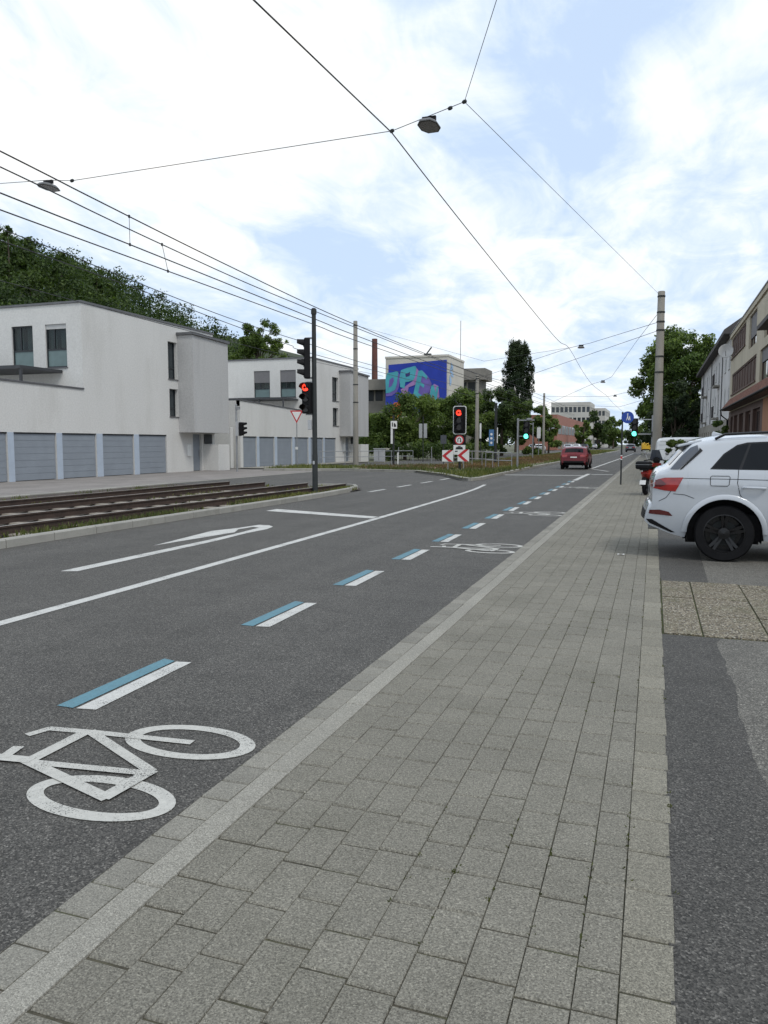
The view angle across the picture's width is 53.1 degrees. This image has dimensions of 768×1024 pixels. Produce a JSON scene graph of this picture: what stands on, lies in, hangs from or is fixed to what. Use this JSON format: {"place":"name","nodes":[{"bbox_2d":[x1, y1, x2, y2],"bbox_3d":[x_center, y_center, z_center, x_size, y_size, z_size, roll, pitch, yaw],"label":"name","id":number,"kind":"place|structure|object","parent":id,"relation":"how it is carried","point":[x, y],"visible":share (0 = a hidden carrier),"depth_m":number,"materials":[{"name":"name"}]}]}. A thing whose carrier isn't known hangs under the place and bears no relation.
{"place":"outdoors","nodes":[
{"label":"outdoors","id":0,"kind":"place"},
{"bbox_2d":[0,300,229,481],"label":"terrace house","id":1,"kind":"structure","parent":0,"point":[86,390],"depth_m":37.07,"materials":[{"name":"paint"}]},
{"bbox_2d":[0,433,6,481],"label":"garage door","id":2,"kind":"structure","parent":1,"relation":"in","point":[3,466],"depth_m":31.39,"materials":[{"name":"grey metal"}]},
{"bbox_2d":[12,326,33,366],"bbox_3d":[-17.060,-7.847,36.884,1.260,1.990,0.570,2,5,19],"label":"window","id":3,"kind":"structure","parent":1,"relation":"in","point":[24,355],"depth_m":36.73,"materials":[{"name":"grey"}]},
{"bbox_2d":[14,434,55,480],"bbox_3d":[-15.009,-2.365,33.028,0.070,1.970,2.360,2,5,19],"label":"garage door","id":4,"kind":"structure","parent":1,"relation":"in","point":[34,454],"depth_m":32.99,"materials":[{"name":"grey metal"}]},
{"bbox_2d":[46,324,67,368],"bbox_3d":[-15.211,-7.760,36.178,1.300,2.040,0.690,2,5,19],"label":"window","id":5,"kind":"structure","parent":1,"relation":"in","point":[57,355],"depth_m":36.06,"materials":[{"name":"grey"}]},
{"bbox_2d":[62,434,95,477],"bbox_3d":[-14.122,-2.589,35.553,0.070,1.970,2.190,2,5,19],"label":"garage door","id":6,"kind":"structure","parent":1,"relation":"in","point":[79,460],"depth_m":35.53,"materials":[{"name":"grey metal"}]},
{"bbox_2d":[103,435,132,475],"bbox_3d":[-13.217,-2.818,38.129,0.070,1.970,2.310,2,5,19],"label":"garage door","id":7,"kind":"structure","parent":1,"relation":"in","point":[117,449],"depth_m":38.11,"materials":[{"name":"grey metal"}]},
{"bbox_2d":[139,436,165,473],"bbox_3d":[-12.297,-3.050,40.747,0.070,1.970,2.340,2,5,19],"label":"garage door","id":8,"kind":"structure","parent":1,"relation":"in","point":[152,449],"depth_m":40.74,"materials":[{"name":"grey metal"}]},
{"bbox_2d":[168,342,178,380],"bbox_3d":[-11.661,-8.261,42.108,0.310,2.050,0.930,2,5,19],"label":"window","id":9,"kind":"structure","parent":1,"relation":"in","point":[171,373],"depth_m":42.31,"materials":[{"name":"grey glass"}]},
{"bbox_2d":[169,389,179,417],"bbox_3d":[-11.653,-5.982,42.334,0.310,1.550,0.880,2,5,19],"label":"window","id":10,"kind":"structure","parent":1,"relation":"in","point":[171,391],"depth_m":42.54,"materials":[{"name":"grey glass"}]},
{"bbox_2d":[193,434,199,470],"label":"entrance door","id":11,"kind":"structure","parent":1,"relation":"in","point":[196,445],"depth_m":44.76,"materials":[{"name":"metal"}]},
{"bbox_2d":[0,469,311,495],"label":"forecourt","id":12,"kind":"structure","parent":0,"point":[34,486],"depth_m":33.01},
{"bbox_2d":[235,404,246,471],"bbox_3d":[-8.049,-4.156,43.304,0.685,3.820,0.440,2,5,19],"label":"traffic light","id":13,"kind":"object","parent":12,"relation":"on","point":[240,429],"visible":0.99,"depth_m":43.17,"materials":[{"name":"metal"}]},
{"bbox_3d":[-13.352,-4.600,20.854,0.420,8.675,0.463,2,5,19],"label":"concrete mast","id":14,"kind":"object","parent":12,"relation":"on","visible":0},
{"bbox_2d":[0,180,69,183],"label":"span wire","id":15,"kind":"object","parent":14,"relation":"attached to","point":[38,180],"visible":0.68,"depth_m":18.25,"materials":[{"name":"grey metal"}]},
{"bbox_2d":[37,179,59,191],"bbox_3d":[-7.923,-7.738,18.159,0.359,0.176,0.562,2,5,19],"label":"hanging lamp","id":16,"kind":"object","parent":15,"relation":"hanging from","point":[49,185],"visible":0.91,"depth_m":18.12,"materials":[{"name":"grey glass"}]},
{"bbox_2d":[0,225,362,442],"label":"hill","id":17,"kind":"structure","parent":0,"point":[83,280],"depth_m":127.11,"materials":[{"name":"green plant"}]},
{"bbox_2d":[0,224,32,284],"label":"pine tree","id":18,"kind":"object","parent":17,"relation":"on","point":[19,261],"visible":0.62,"depth_m":117.52,"materials":[{"name":"green plant"}]},
{"bbox_2d":[11,236,50,303],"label":"pine tree","id":19,"kind":"object","parent":17,"relation":"on","point":[26,243],"visible":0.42,"depth_m":119.40,"materials":[{"name":"green plant"}]},
{"bbox_2d":[46,251,76,291],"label":"pine tree","id":20,"kind":"object","parent":17,"relation":"on","point":[60,256],"visible":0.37,"depth_m":122.70,"materials":[{"name":"green plant"}]},
{"bbox_2d":[89,276,108,303],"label":"pine tree","id":21,"kind":"object","parent":17,"relation":"on","point":[98,284],"visible":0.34,"depth_m":128.15,"materials":[{"name":"green plant"}]},
{"bbox_2d":[230,318,288,359],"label":"loose tree","id":22,"kind":"object","parent":17,"relation":"on","point":[252,340],"visible":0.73,"depth_m":96.55,"materials":[{"name":"green plant"}]},
{"bbox_2d":[0,447,645,952],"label":"road","id":23,"kind":"structure","parent":0,"point":[154,677],"depth_m":6.50,"materials":[{"name":"grey asphalt"}]},
{"bbox_2d":[0,483,169,497],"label":"kerb","id":24,"kind":"structure","parent":23,"relation":"on","point":[81,490],"depth_m":24.68,"materials":[{"name":"grey concrete"}]},
{"bbox_2d":[0,484,357,548],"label":"track kerb","id":25,"kind":"structure","parent":23,"relation":"on","point":[15,541],"depth_m":14.88,"materials":[{"name":"grey concrete"}]},
{"bbox_2d":[0,483,359,537],"bbox_3d":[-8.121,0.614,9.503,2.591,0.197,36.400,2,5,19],"label":"tram track","id":26,"kind":"structure","parent":23,"relation":"on","point":[12,523],"depth_m":17.18,"materials":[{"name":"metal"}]},
{"bbox_2d":[0,481,265,515],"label":"tram track","id":27,"kind":"structure","parent":26,"relation":"on","point":[16,506],"depth_m":20.54,"materials":[{"name":"brown metal"}]},
{"bbox_2d":[2,483,349,505],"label":"track weeds","id":28,"kind":"object","parent":26,"relation":"on","point":[138,487],"visible":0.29,"depth_m":23.72,"materials":[{"name":"green plant"}]},
{"bbox_2d":[0,485,356,537],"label":"track weeds","id":29,"kind":"object","parent":26,"relation":"on","point":[89,522],"visible":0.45,"depth_m":15.35,"materials":[{"name":"green plant"}]},
{"bbox_2d":[297,308,317,492],"bbox_3d":[-2.390,-3.336,23.443,0.606,5.700,0.513,2,5,19],"label":"traffic light","id":30,"kind":"object","parent":26,"relation":"on","point":[308,397],"visible":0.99,"depth_m":23.39,"materials":[{"name":"black metal"}]},
{"bbox_2d":[353,321,358,464],"bbox_3d":[-2.102,-8.750,56.864,0.429,10.575,0.420,-3,6,-27],"label":"concrete mast","id":31,"kind":"object","parent":23,"relation":"on","point":[355,412],"visible":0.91,"depth_m":56.75,"materials":[{"name":"grey concrete"}]},
{"bbox_2d":[373,448,385,462],"bbox_3d":[-0.366,-4.567,62.586,0.930,1.230,0.500,2,5,19],"label":"utility cabinet","id":32,"kind":"object","parent":23,"relation":"on","point":[379,451],"visible":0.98,"depth_m":62.40,"materials":[{"name":"metal"}]},
{"bbox_2d":[391,415,396,464],"bbox_3d":[0.697,-4.811,52.382,0.440,3.520,0.204,2,5,19],"label":"sign post","id":33,"kind":"object","parent":23,"relation":"on","point":[393,425],"visible":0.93,"depth_m":52.33,"materials":[{"name":"white metal"}]},
{"bbox_2d":[264,450,619,480],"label":"median kerb","id":34,"kind":"structure","parent":23,"relation":"on","point":[409,471],"depth_m":43.38,"materials":[{"name":"grey concrete"}]},
{"bbox_2d":[426,386,494,450],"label":"broad tree","id":35,"kind":"object","parent":23,"relation":"on","point":[448,404],"visible":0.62,"depth_m":86.67,"materials":[{"name":"green plant"}]},
{"bbox_2d":[475,374,478,459],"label":"concrete mast","id":36,"kind":"object","parent":23,"relation":"on","point":[477,423],"visible":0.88,"depth_m":66.05,"materials":[{"name":"grey concrete"}]},
{"bbox_2d":[468,386,532,455],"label":"street tree","id":37,"kind":"object","parent":23,"relation":"on","point":[507,425],"visible":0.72,"depth_m":97.16,"materials":[{"name":"green plant"}]},
{"bbox_2d":[512,399,551,453],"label":"street tree","id":38,"kind":"object","parent":23,"relation":"on","point":[538,421],"visible":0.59,"depth_m":112.72,"materials":[{"name":"green plant"}]},
{"bbox_2d":[542,393,544,453],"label":"concrete mast","id":39,"kind":"object","parent":23,"relation":"on","point":[543,438],"visible":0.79,"depth_m":108.95,"materials":[{"name":"grey concrete"}]},
{"bbox_2d":[542,413,562,452],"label":"street tree","id":40,"kind":"object","parent":23,"relation":"on","point":[552,433],"visible":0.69,"depth_m":124.88,"materials":[{"name":"green plant"}]},
{"bbox_2d":[560,446,591,468],"bbox_3d":[12.216,-3.458,48.769,1.715,1.408,4.051,2,5,19],"label":"red car","id":41,"kind":"object","parent":23,"relation":"on","point":[576,455],"visible":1,"depth_m":47.12,"materials":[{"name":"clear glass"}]},
{"bbox_2d":[573,420,592,448],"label":"tree","id":42,"kind":"object","parent":23,"relation":"on","point":[582,435],"visible":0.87,"depth_m":202.76,"materials":[{"name":"green plant"}]},
{"bbox_2d":[588,410,611,448],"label":"tree","id":43,"kind":"object","parent":23,"relation":"on","point":[599,430],"visible":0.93,"depth_m":228.69,"materials":[{"name":"green plant"}]},
{"bbox_2d":[623,422,642,445],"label":"tree","id":44,"kind":"object","parent":23,"relation":"on","point":[628,436],"visible":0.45,"depth_m":313.22,"materials":[{"name":"green plant"}]},
{"bbox_2d":[0,458,670,1023],"bbox_3d":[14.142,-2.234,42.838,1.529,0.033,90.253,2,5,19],"label":"pavement","id":45,"kind":"structure","parent":0,"point":[450,702],"depth_m":2.92,"materials":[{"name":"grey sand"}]},
{"bbox_2d":[0,455,639,993],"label":"kerb stones","id":46,"kind":"object","parent":45,"relation":"on","point":[52,931],"visible":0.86,"depth_m":3.23,"materials":[{"name":"grey concrete"}]},
{"bbox_2d":[0,455,640,1023],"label":"kerb slab","id":47,"kind":"structure","parent":45,"relation":"on","point":[22,995],"depth_m":2.97,"materials":[{"name":"grey concrete"}]},
{"bbox_2d":[387,578,680,947],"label":"moss tufts","id":48,"kind":"object","parent":45,"relation":"on","point":[454,871],"visible":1,"depth_m":2.96,"materials":[{"name":"green plant"}]},
{"bbox_2d":[620,411,633,484],"bbox_3d":[9.184,-2.388,29.077,0.452,2.815,0.092,2,6,25],"label":"blue sign","id":49,"kind":"object","parent":45,"relation":"on","point":[627,417],"visible":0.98,"depth_m":29.02,"materials":[{"name":"blue metal"}]},
{"bbox_2d":[631,415,652,452],"bbox_3d":[13.925,-3.640,41.452,1.197,3.120,0.426,2,5,19],"label":"traffic light","id":50,"kind":"object","parent":45,"relation":"on","point":[634,429],"visible":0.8,"depth_m":41.47,"materials":[{"name":"metal"}]},
{"bbox_2d":[617,529,675,1023],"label":"pavement edge","id":51,"kind":"object","parent":45,"relation":"on","point":[647,969],"visible":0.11,"depth_m":2.91,"materials":[{"name":"grey concrete"}]},
{"bbox_2d":[635,450,668,494],"bbox_3d":[8.257,-1.230,23.718,0.800,1.365,2.032,4,6,35],"label":"scooter","id":52,"kind":"object","parent":45,"relation":"on","point":[646,467],"visible":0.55,"depth_m":23.16,"materials":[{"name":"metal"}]},
{"bbox_2d":[24,445,661,615],"bbox_3d":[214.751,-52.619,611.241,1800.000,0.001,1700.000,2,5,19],"label":"ground","id":53,"kind":"structure","parent":0,"point":[507,447],"depth_m":107.60,"materials":[{"name":"grey concrete"}]},
{"bbox_2d":[215,427,233,467],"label":"garden wall","id":54,"kind":"structure","parent":53,"relation":"on","point":[223,438],"depth_m":48.81,"materials":[{"name":"paint"}]},
{"bbox_2d":[228,357,369,468],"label":"terrace house","id":55,"kind":"structure","parent":53,"relation":"on","point":[264,394],"depth_m":60.24,"materials":[{"name":"paint"}]},
{"bbox_2d":[243,437,255,466],"bbox_3d":[-8.877,-3.914,50.477,0.070,1.970,1.740,2,5,19],"label":"garage door","id":56,"kind":"structure","parent":55,"relation":"in","point":[249,443],"depth_m":50.49,"materials":[{"name":"grey metal"}]},
{"bbox_2d":[254,371,269,397],"bbox_3d":[-9.501,-10.074,60.889,1.400,2.100,0.588,2,5,19],"label":"window","id":57,"kind":"structure","parent":55,"relation":"in","point":[263,377],"depth_m":60.67,"materials":[{"name":"grey glass"}]},
{"bbox_2d":[259,437,273,465],"bbox_3d":[-8.101,-4.110,52.687,0.070,1.970,2.140,2,5,19],"label":"garage door","id":58,"kind":"structure","parent":55,"relation":"in","point":[265,444],"depth_m":52.71,"materials":[{"name":"grey metal"}]},
{"bbox_2d":[277,438,290,464],"bbox_3d":[-7.209,-4.336,55.225,0.070,1.970,2.340,2,5,19],"label":"garage door","id":59,"kind":"structure","parent":55,"relation":"in","point":[283,444],"depth_m":55.23,"materials":[{"name":"grey metal"}]},
{"bbox_2d":[280,370,295,397],"bbox_3d":[-7.371,-9.978,60.094,1.430,2.150,0.690,2,5,19],"label":"window","id":60,"kind":"structure","parent":55,"relation":"in","point":[288,390],"depth_m":59.93,"materials":[{"name":"grey"}]},
{"bbox_2d":[295,438,307,463],"bbox_3d":[-6.284,-4.569,57.858,0.070,1.970,2.340,2,5,19],"label":"garage door","id":61,"kind":"structure","parent":55,"relation":"in","point":[301,442],"depth_m":57.98,"materials":[{"name":"grey metal"}]},
{"bbox_2d":[325,439,334,462],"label":"garage door","id":62,"kind":"structure","parent":55,"relation":"in","point":[329,443],"depth_m":63.07,"materials":[{"name":"grey metal"}]},
{"bbox_2d":[368,379,385,416],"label":"flat roof block","id":63,"kind":"structure","parent":53,"relation":"on","point":[376,394],"depth_m":140.89,"materials":[{"name":"concrete"}]},
{"bbox_2d":[372,339,377,378],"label":"chimney stack","id":64,"kind":"object","parent":63,"relation":"on","point":[374,358],"visible":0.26,"depth_m":209.32,"materials":[{"name":"brown brick"}]},
{"bbox_2d":[358,390,448,459],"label":"broad tree","id":65,"kind":"object","parent":53,"relation":"on","point":[407,430],"visible":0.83,"depth_m":76.74,"materials":[{"name":"green plant"}]},
{"bbox_2d":[385,329,464,452],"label":"office block","id":66,"kind":"structure","parent":53,"relation":"on","point":[394,383],"depth_m":134.27,"materials":[{"name":"blue paint"}]},
{"bbox_2d":[358,439,498,460],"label":"railing","id":67,"kind":"object","parent":53,"relation":"on","point":[417,452],"visible":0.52,"depth_m":72.17,"materials":[{"name":"grey metal"}]},
{"bbox_2d":[407,393,450,455],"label":"broad tree","id":68,"kind":"object","parent":53,"relation":"on","point":[417,414],"visible":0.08,"depth_m":93.74,"materials":[{"name":"green plant"}]},
{"bbox_2d":[464,368,491,450],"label":"flat roof block","id":69,"kind":"structure","parent":53,"relation":"on","point":[470,384],"depth_m":151.01,"materials":[{"name":"concrete"}]},
{"bbox_2d":[501,337,534,451],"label":"poplar","id":70,"kind":"object","parent":53,"relation":"on","point":[516,349],"visible":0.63,"depth_m":146.96,"materials":[{"name":"green plant"}]},
{"bbox_2d":[519,414,583,449],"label":"brick hall","id":71,"kind":"structure","parent":53,"relation":"on","point":[566,432],"depth_m":195.87,"materials":[{"name":"red brick"}]},
{"bbox_2d":[551,402,594,443],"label":"office block","id":72,"kind":"structure","parent":53,"relation":"on","point":[581,411],"depth_m":290.84,"materials":[{"name":"grey concrete"}]},
{"bbox_2d":[605,416,625,448],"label":"tree","id":73,"kind":"object","parent":53,"relation":"on","point":[613,433],"visible":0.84,"depth_m":249.31,"materials":[{"name":"green plant"}]},
{"bbox_2d":[638,380,700,446],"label":"dark yew","id":74,"kind":"object","parent":53,"relation":"on","point":[679,412],"visible":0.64,"depth_m":103.61,"materials":[{"name":"green plant"}]},
{"bbox_2d":[627,324,716,436],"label":"tree","id":75,"kind":"object","parent":53,"relation":"on","point":[680,362],"visible":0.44,"depth_m":108.84,"materials":[{"name":"green plant"}]},
{"bbox_2d":[696,317,741,436],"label":"apartment row","id":76,"kind":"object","parent":53,"relation":"on","point":[713,373],"visible":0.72,"depth_m":74.81,"materials":[{"name":"grey"}]},
{"bbox_2d":[720,280,767,432],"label":"shuttered house","id":77,"kind":"structure","parent":53,"relation":"on","point":[746,405],"depth_m":47.59,"materials":[{"name":"plaster"},{"name":"brown wood"},{"name":"tile"}]},
{"bbox_2d":[718,344,733,357],"bbox_3d":[26.240,-12.247,58.555,1.391,1.048,0.956,-2,5,-20],"label":"satellite dish","id":78,"kind":"object","parent":77,"relation":"attached to","point":[725,350],"visible":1,"depth_m":58.41,"materials":[{"name":"metal"}]},
{"bbox_2d":[751,311,756,346],"bbox_3d":[22.717,-11.173,46.974,0.088,2.050,4.000,2,5,19],"label":"window","id":79,"kind":"structure","parent":77,"relation":"in","point":[754,318],"depth_m":47.45,"materials":[{"name":"grey glass"}]},
{"bbox_2d":[762,346,767,379],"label":"window","id":80,"kind":"structure","parent":77,"relation":"in","point":[765,352],"depth_m":42.45,"materials":[{"name":"white glass"}]},
{"bbox_2d":[0,0,767,444],"label":"sky","id":81,"kind":"structure","parent":0,"point":[648,118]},
{"bbox_2d":[263,450,616,477],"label":"verge","id":82,"kind":"structure","parent":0,"point":[353,467],"depth_m":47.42,"materials":[{"name":"green plant"}]},
{"bbox_2d":[442,450,452,467],"bbox_3d":[3.599,-2.864,43.345,0.640,1.240,0.112,2,5,21],"label":"chevron sign","id":83,"kind":"object","parent":82,"relation":"on","point":[447,456],"visible":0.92,"depth_m":43.28,"materials":[{"name":"metal"}]},
{"bbox_2d":[453,398,466,469],"bbox_3d":[4.214,-4.306,43.123,0.760,4.152,0.586,2,5,19],"label":"traffic light","id":84,"kind":"object","parent":82,"relation":"on","point":[459,423],"visible":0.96,"depth_m":43.12,"materials":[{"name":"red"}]},
{"bbox_2d":[391,459,556,468],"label":"dry strip","id":85,"kind":"object","parent":82,"relation":"on","point":[484,465],"visible":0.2,"depth_m":49.30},
{"bbox_2d":[359,453,560,468],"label":"dry stems","id":86,"kind":"object","parent":85,"relation":"on","point":[538,457],"visible":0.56,"depth_m":54.67,"materials":[{"name":"brown plant"}]},
{"bbox_2d":[489,403,497,461],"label":"info pillar","id":87,"kind":"structure","parent":82,"relation":"on","point":[493,437],"depth_m":57.17,"materials":[{"name":"metal"}]},
{"bbox_2d":[516,418,534,465],"bbox_3d":[8.159,-3.891,44.503,1.017,3.080,0.419,2,5,19],"label":"traffic light","id":88,"kind":"object","parent":82,"relation":"on","point":[526,429],"visible":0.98,"depth_m":44.46,"materials":[{"name":"metal"}]},
{"bbox_2d":[594,408,609,447],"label":"office block","id":89,"kind":"structure","parent":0,"point":[603,414],"depth_m":305.22,"materials":[{"name":"grey concrete"}]},
{"bbox_2d":[694,541,767,784],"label":"parking lane","id":90,"kind":"structure","parent":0,"point":[747,665],"depth_m":5.51,"materials":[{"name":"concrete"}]},
{"bbox_2d":[653,439,685,469],"bbox_3d":[8.722,-1.248,23.071,0.976,1.910,1.057,-2,6,-23],"label":"shrub","id":91,"kind":"object","parent":90,"relation":"on","point":[670,443],"visible":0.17,"depth_m":22.73,"materials":[{"name":"green plant"}]},
{"bbox_2d":[655,437,700,464],"bbox_3d":[13.319,-2.085,30.873,4.699,1.838,1.889,2,5,19],"label":"panel van","id":92,"kind":"object","parent":90,"relation":"on","point":[661,446],"visible":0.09,"depth_m":30.67,"materials":[{"name":"white metal"}]},
{"bbox_2d":[641,431,767,560],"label":"white suv","id":93,"kind":"object","parent":90,"relation":"on","point":[708,495],"visible":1,"depth_m":10.14,"materials":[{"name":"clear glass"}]},
{"bbox_2d":[658,529,767,1023],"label":"asphalt patch","id":94,"kind":"object","parent":90,"relation":"on","point":[717,786],"visible":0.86,"depth_m":3.07,"materials":[{"name":"grey asphalt"}]},
{"bbox_2d":[651,291,665,462],"bbox_3d":[13.329,-6.171,37.315,0.460,8.895,0.460,-3,6,-28],"label":"concrete mast","id":95,"kind":"object","parent":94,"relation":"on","point":[658,396],"visible":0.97,"depth_m":37.12,"materials":[{"name":"grey concrete"}]},
{"bbox_2d":[466,103,658,293],"bbox_3d":[7.377,-9.166,25.844,0.012,0.660,25.261,3,6,27],"label":"span wire","id":96,"kind":"object","parent":95,"relation":"attached to","point":[526,163],"visible":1,"depth_m":18.09,"materials":[{"name":"grey metal"}]},
{"bbox_2d":[70,99,466,182],"bbox_3d":[-2.874,-7.772,16.244,9.426,0.510,0.188,2,5,20],"label":"span wire","id":97,"kind":"object","parent":96,"relation":"attached to","point":[391,130],"visible":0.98,"depth_m":15.84,"materials":[{"name":"grey metal"}]},
{"bbox_2d":[253,0,391,132],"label":"cable","id":98,"kind":"object","parent":97,"relation":"attached to","point":[290,35],"visible":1,"depth_m":11.65,"materials":[{"name":"grey metal"}]},
{"bbox_2d":[417,115,440,132],"bbox_3d":[0.878,-7.597,14.972,0.396,0.194,0.619,2,5,19],"label":"hanging lamp","id":99,"kind":"object","parent":97,"relation":"hanging from","point":[429,124],"visible":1,"depth_m":14.91,"materials":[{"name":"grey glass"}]},
{"bbox_2d":[392,133,622,411],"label":"cable","id":100,"kind":"object","parent":97,"relation":"hanging from","point":[478,243],"visible":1,"depth_m":21.29,"materials":[{"name":"grey metal"}]},
{"bbox_2d":[477,323,654,378],"bbox_3d":[10.566,-10.339,51.330,1.046,0.442,29.364,-1,5,-12],"label":"span wire","id":101,"kind":"object","parent":95,"relation":"attached to","point":[571,347],"visible":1,"depth_m":46.14,"materials":[{"name":"grey metal"}]},
{"bbox_2d":[363,327,565,360],"bbox_3d":[4.534,-11.587,51.356,16.842,3.315,0.117,4,6,38],"label":"span wire","id":102,"kind":"object","parent":101,"relation":"attached to","point":[463,355],"visible":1,"depth_m":50.75,"materials":[{"name":"grey metal"}]},
{"bbox_2d":[0,280,379,375],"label":"overhead wire","id":103,"kind":"object","parent":102,"relation":"hanging from","point":[160,323],"visible":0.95,"depth_m":29.73,"materials":[{"name":"grey metal"}]},
{"bbox_2d":[479,331,655,392],"bbox_3d":[10.591,-9.449,51.414,0.024,1.151,29.379,-1,5,-10],"label":"span wire","id":104,"kind":"object","parent":95,"relation":"attached to","point":[574,359],"visible":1,"depth_m":45.56,"materials":[{"name":"grey metal"}]},
{"bbox_2d":[0,228,546,415],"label":"overhead line","id":105,"kind":"object","parent":104,"relation":"hanging from","point":[203,308],"visible":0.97,"depth_m":23.74,"materials":[{"name":"grey metal"}]},
{"bbox_2d":[0,166,572,415],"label":"overhead line","id":106,"kind":"object","parent":104,"relation":"hanging from","point":[167,270],"visible":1,"depth_m":17.57,"materials":[{"name":"grey metal"}]},
{"bbox_2d":[0,150,574,413],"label":"overhead line","id":107,"kind":"object","parent":104,"relation":"hanging from","point":[129,217],"visible":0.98,"depth_m":18.21,"materials":[{"name":"grey metal"}]},
{"bbox_2d":[660,580,767,641],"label":"slab strip","id":108,"kind":"object","parent":90,"relation":"on","point":[725,611],"visible":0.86,"depth_m":7.17,"materials":[{"name":"grey concrete"}]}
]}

